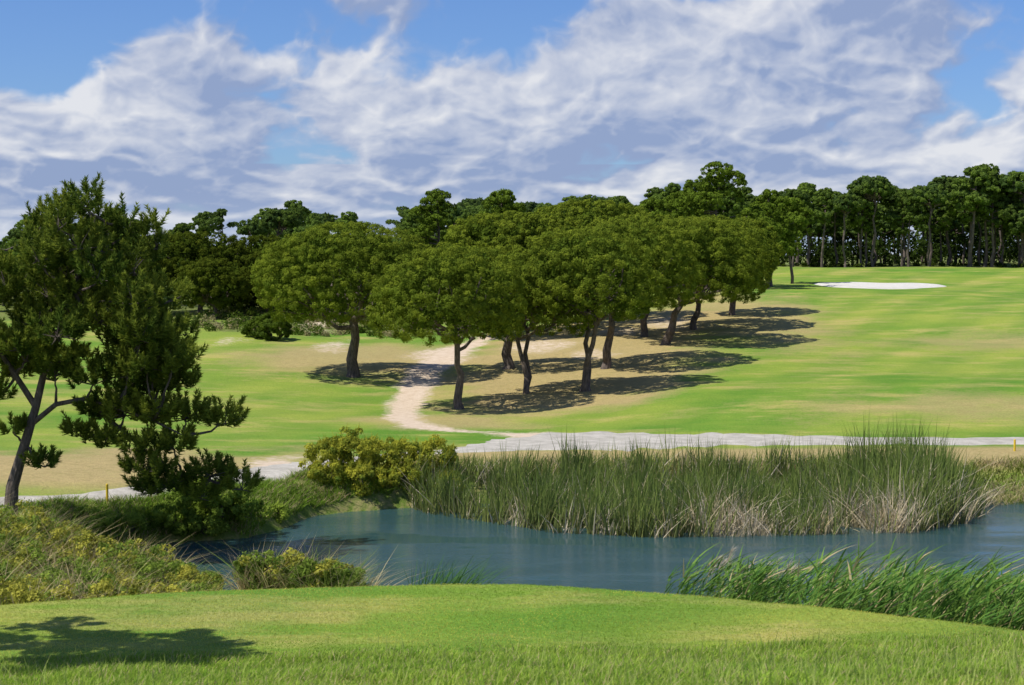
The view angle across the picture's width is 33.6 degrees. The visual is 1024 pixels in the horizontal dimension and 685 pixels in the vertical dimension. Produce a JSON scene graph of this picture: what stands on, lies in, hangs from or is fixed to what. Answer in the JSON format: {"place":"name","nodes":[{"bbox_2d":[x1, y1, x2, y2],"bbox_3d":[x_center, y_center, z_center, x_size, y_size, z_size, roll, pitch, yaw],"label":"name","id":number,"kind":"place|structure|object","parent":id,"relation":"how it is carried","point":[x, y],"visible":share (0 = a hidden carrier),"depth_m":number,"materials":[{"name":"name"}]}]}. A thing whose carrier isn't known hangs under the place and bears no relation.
{"place":"outdoors","nodes":[
{"label":"outdoors","id":0,"kind":"place"},
{"bbox_2d":[18,460,424,543],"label":"shore grass","id":1,"kind":"structure","parent":0,"point":[283,489],"depth_m":60.62,"materials":[{"name":"green plant"}]},
{"bbox_2d":[0,0,1023,255],"bbox_3d":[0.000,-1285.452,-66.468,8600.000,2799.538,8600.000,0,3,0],"label":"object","id":2,"kind":"structure","parent":0,"point":[794,94],"depth_m":4230.90,"materials":[{"name":"white"}]},
{"bbox_2d":[0,255,1023,684],"bbox_3d":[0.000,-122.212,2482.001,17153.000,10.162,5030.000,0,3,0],"label":"ground","id":3,"kind":"structure","parent":0,"point":[804,355],"depth_m":97.01,"materials":[{"name":"green plant"}]},
{"bbox_2d":[106,484,108,503],"bbox_3d":[-14.200,5.411,59.559,0.092,0.950,0.086,0,3,0],"label":"yellow marker stake","id":4,"kind":"object","parent":3,"relation":"on","point":[107,498],"visible":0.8,"depth_m":59.51,"materials":[{"name":"paint"}]},
{"bbox_2d":[79,242,162,298],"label":"stone pine tree","id":5,"kind":"object","parent":3,"relation":"on","point":[113,283],"visible":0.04,"depth_m":155.91,"materials":[{"name":"green plant"}]},
{"bbox_2d":[0,488,243,604],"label":"bank weeds","id":6,"kind":"object","parent":3,"relation":"on","point":[79,570],"visible":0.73,"depth_m":45.79,"materials":[{"name":"green plant"}]},
{"bbox_2d":[0,172,265,514],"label":"maritime pine tree","id":7,"kind":"object","parent":3,"relation":"on","point":[166,354],"visible":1,"depth_m":54.55,"materials":[{"name":"green plant"}]},
{"bbox_2d":[70,497,292,533],"bbox_3d":[-11.516,6.003,59.906,8.818,1.747,2.252,-3,4,-41],"label":"waterside bush","id":8,"kind":"object","parent":3,"relation":"on","point":[133,518],"visible":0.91,"depth_m":58.23,"materials":[{"name":"green plant"}]},
{"bbox_2d":[149,230,252,312],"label":"stone pine tree","id":9,"kind":"object","parent":3,"relation":"on","point":[181,250],"visible":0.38,"depth_m":160.44,"materials":[{"name":"green plant"}]},
{"bbox_2d":[173,257,252,317],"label":"stone pine tree","id":10,"kind":"object","parent":3,"relation":"on","point":[216,288],"visible":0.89,"depth_m":152.00,"materials":[{"name":"green plant"}]},
{"bbox_2d":[153,478,273,535],"bbox_3d":[-10.499,5.624,60.034,4.287,2.337,2.550,-1,3,-18],"label":"waterside bush","id":11,"kind":"object","parent":3,"relation":"on","point":[241,500],"visible":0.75,"depth_m":59.46,"materials":[{"name":"green plant"}]},
{"bbox_2d":[227,234,290,306],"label":"stone pine tree","id":12,"kind":"object","parent":3,"relation":"on","point":[253,240],"visible":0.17,"depth_m":166.68,"materials":[{"name":"green plant"}]},
{"bbox_2d":[241,312,292,340],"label":"dark bush","id":13,"kind":"object","parent":3,"relation":"on","point":[265,328],"visible":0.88,"depth_m":135.54,"materials":[{"name":"green plant"}]},
{"bbox_2d":[233,251,312,311],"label":"stone pine tree","id":14,"kind":"object","parent":3,"relation":"on","point":[250,258],"visible":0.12,"depth_m":158.29,"materials":[{"name":"green plant"}]},
{"bbox_2d":[199,533,434,589],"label":"bank weeds","id":15,"kind":"object","parent":3,"relation":"on","point":[295,568],"visible":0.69,"depth_m":46.88,"materials":[{"name":"green plant"}]},
{"bbox_2d":[276,235,368,313],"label":"stone pine tree","id":16,"kind":"object","parent":3,"relation":"on","point":[325,268],"visible":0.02,"depth_m":156.11,"materials":[{"name":"green plant"}]},
{"bbox_2d":[188,303,503,336],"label":"scrub","id":17,"kind":"object","parent":3,"relation":"on","point":[230,322],"visible":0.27,"depth_m":145.45,"materials":[{"name":"green plant"}]},
{"bbox_2d":[250,221,443,377],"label":"stone pine tree","id":18,"kind":"object","parent":3,"relation":"on","point":[293,286],"visible":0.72,"depth_m":111.66,"materials":[{"name":"green plant"}]},
{"bbox_2d":[298,423,464,496],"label":"waterside bush","id":19,"kind":"object","parent":3,"relation":"on","point":[369,449],"visible":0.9,"depth_m":67.71,"materials":[{"name":"green plant"}]},
{"bbox_2d":[407,188,459,248],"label":"pine tree","id":20,"kind":"object","parent":3,"relation":"on","point":[434,221],"visible":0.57,"depth_m":164.38,"materials":[{"name":"green plant"}]},
{"bbox_2d":[365,243,528,409],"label":"stone pine tree","id":21,"kind":"object","parent":3,"relation":"on","point":[405,311],"visible":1,"depth_m":97.89,"materials":[{"name":"green plant"}]},
{"bbox_2d":[399,547,536,584],"bbox_3d":[-1.318,6.608,46.027,3.295,2.440,3.569,2,4,37],"label":"reed tuft","id":22,"kind":"object","parent":3,"relation":"on","point":[454,580],"visible":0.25,"depth_m":45.87,"materials":[{"name":"green plant"}]},
{"bbox_2d":[446,244,546,369],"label":"stone pine tree","id":23,"kind":"object","parent":3,"relation":"on","point":[508,362],"visible":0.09,"depth_m":117.87,"materials":[{"name":"green plant"}]},
{"bbox_2d":[474,188,526,254],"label":"pine tree","id":24,"kind":"object","parent":3,"relation":"on","point":[502,198],"visible":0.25,"depth_m":161.97,"materials":[{"name":"green plant"}]},
{"bbox_2d":[436,210,584,335],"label":"stone pine tree","id":25,"kind":"object","parent":3,"relation":"on","point":[519,228],"visible":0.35,"depth_m":136.34,"materials":[{"name":"green plant"}]},
{"bbox_2d":[0,163,1023,310],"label":"distant tree line","id":26,"kind":"object","parent":3,"relation":"on","point":[983,207],"visible":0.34,"depth_m":222.52,"materials":[{"name":"green plant"}]},
{"bbox_2d":[478,250,602,393],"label":"stone pine tree","id":27,"kind":"object","parent":3,"relation":"on","point":[561,319],"visible":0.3,"depth_m":104.11,"materials":[{"name":"green plant"}]},
{"bbox_2d":[533,198,646,322],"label":"stone pine tree","id":28,"kind":"object","parent":3,"relation":"on","point":[587,214],"visible":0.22,"depth_m":146.82,"materials":[{"name":"green plant"}]},
{"bbox_2d":[515,226,667,391],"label":"stone pine tree","id":29,"kind":"object","parent":3,"relation":"on","point":[621,260],"visible":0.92,"depth_m":102.80,"materials":[{"name":"green plant"}]},
{"bbox_2d":[567,219,706,368],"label":"stone pine tree","id":30,"kind":"object","parent":3,"relation":"on","point":[668,280],"visible":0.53,"depth_m":113.84,"materials":[{"name":"green plant"}]},
{"bbox_2d":[585,212,714,336],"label":"stone pine tree","id":31,"kind":"object","parent":3,"relation":"on","point":[633,218],"visible":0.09,"depth_m":133.48,"materials":[{"name":"green plant"}]},
{"bbox_2d":[634,197,672,222],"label":"pine tree","id":32,"kind":"object","parent":3,"relation":"on","point":[649,203],"visible":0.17,"depth_m":176.40,"materials":[{"name":"green plant"}]},
{"bbox_2d":[399,450,914,478],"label":"shore grass","id":33,"kind":"structure","parent":3,"relation":"on","point":[476,462],"depth_m":71.79,"materials":[{"name":"green plant"}]},
{"bbox_2d":[653,191,703,216],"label":"pine tree","id":34,"kind":"object","parent":3,"relation":"on","point":[673,195],"visible":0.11,"depth_m":184.69,"materials":[{"name":"green plant"}]},
{"bbox_2d":[626,216,771,344],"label":"stone pine tree","id":35,"kind":"object","parent":3,"relation":"on","point":[733,275],"visible":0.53,"depth_m":124.94,"materials":[{"name":"green plant"}]},
{"bbox_2d":[396,403,1023,537],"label":"reed bed","id":36,"kind":"object","parent":3,"relation":"on","point":[907,489],"visible":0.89,"depth_m":64.33,"materials":[{"name":"green plant"}]},
{"bbox_2d":[666,161,765,218],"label":"pine tree","id":37,"kind":"object","parent":3,"relation":"on","point":[708,192],"visible":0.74,"depth_m":174.51,"materials":[{"name":"green plant"}]},
{"bbox_2d":[673,214,776,329],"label":"stone pine tree","id":38,"kind":"object","parent":3,"relation":"on","point":[770,264],"visible":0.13,"depth_m":138.35,"materials":[{"name":"green plant"}]},
{"bbox_2d":[722,216,785,314],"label":"stone pine tree","id":39,"kind":"object","parent":3,"relation":"on","point":[776,246],"visible":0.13,"depth_m":148.41,"materials":[{"name":"green plant"}]},
{"bbox_2d":[754,214,794,288],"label":"pine tree","id":40,"kind":"object","parent":3,"relation":"on","point":[785,245],"visible":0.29,"depth_m":169.64,"materials":[{"name":"green plant"}]},
{"bbox_2d":[749,188,808,286],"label":"pine tree","id":41,"kind":"object","parent":3,"relation":"on","point":[774,203],"visible":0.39,"depth_m":178.32,"materials":[{"name":"green plant"}]},
{"bbox_2d":[774,197,813,283],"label":"pine tree","id":42,"kind":"object","parent":3,"relation":"on","point":[798,210],"visible":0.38,"depth_m":187.04,"materials":[{"name":"green plant"}]},
{"bbox_2d":[664,535,1023,630],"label":"common reeds","id":43,"kind":"object","parent":3,"relation":"on","point":[971,599],"visible":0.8,"depth_m":35.20,"materials":[{"name":"green plant"}]},
{"bbox_2d":[815,282,945,288],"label":"sand bunker","id":44,"kind":"object","parent":3,"relation":"on","point":[868,285],"visible":1,"depth_m":184.41},
{"bbox_2d":[959,453,1023,505],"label":"shore grass","id":45,"kind":"structure","parent":3,"relation":"on","point":[1010,465],"depth_m":70.68,"materials":[{"name":"green plant"}]},
{"bbox_2d":[0,623,1023,684],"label":"rough grass","id":46,"kind":"structure","parent":0,"point":[698,666],"depth_m":20.48,"materials":[{"name":"green plant"}]},
{"bbox_2d":[0,583,1023,668],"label":"tee grass","id":47,"kind":"structure","parent":0,"point":[392,631],"depth_m":27.11,"materials":[{"name":"green plant"}]},
{"bbox_2d":[0,431,1023,507],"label":"cart path","id":48,"kind":"structure","parent":0,"point":[545,440],"depth_m":80.74,"materials":[{"name":"grey concrete"}]},
{"bbox_2d":[128,499,1023,613],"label":"pond water","id":49,"kind":"structure","parent":0,"point":[583,558],"depth_m":57.88,"materials":[{"name":"teal liquid"}]}
]}

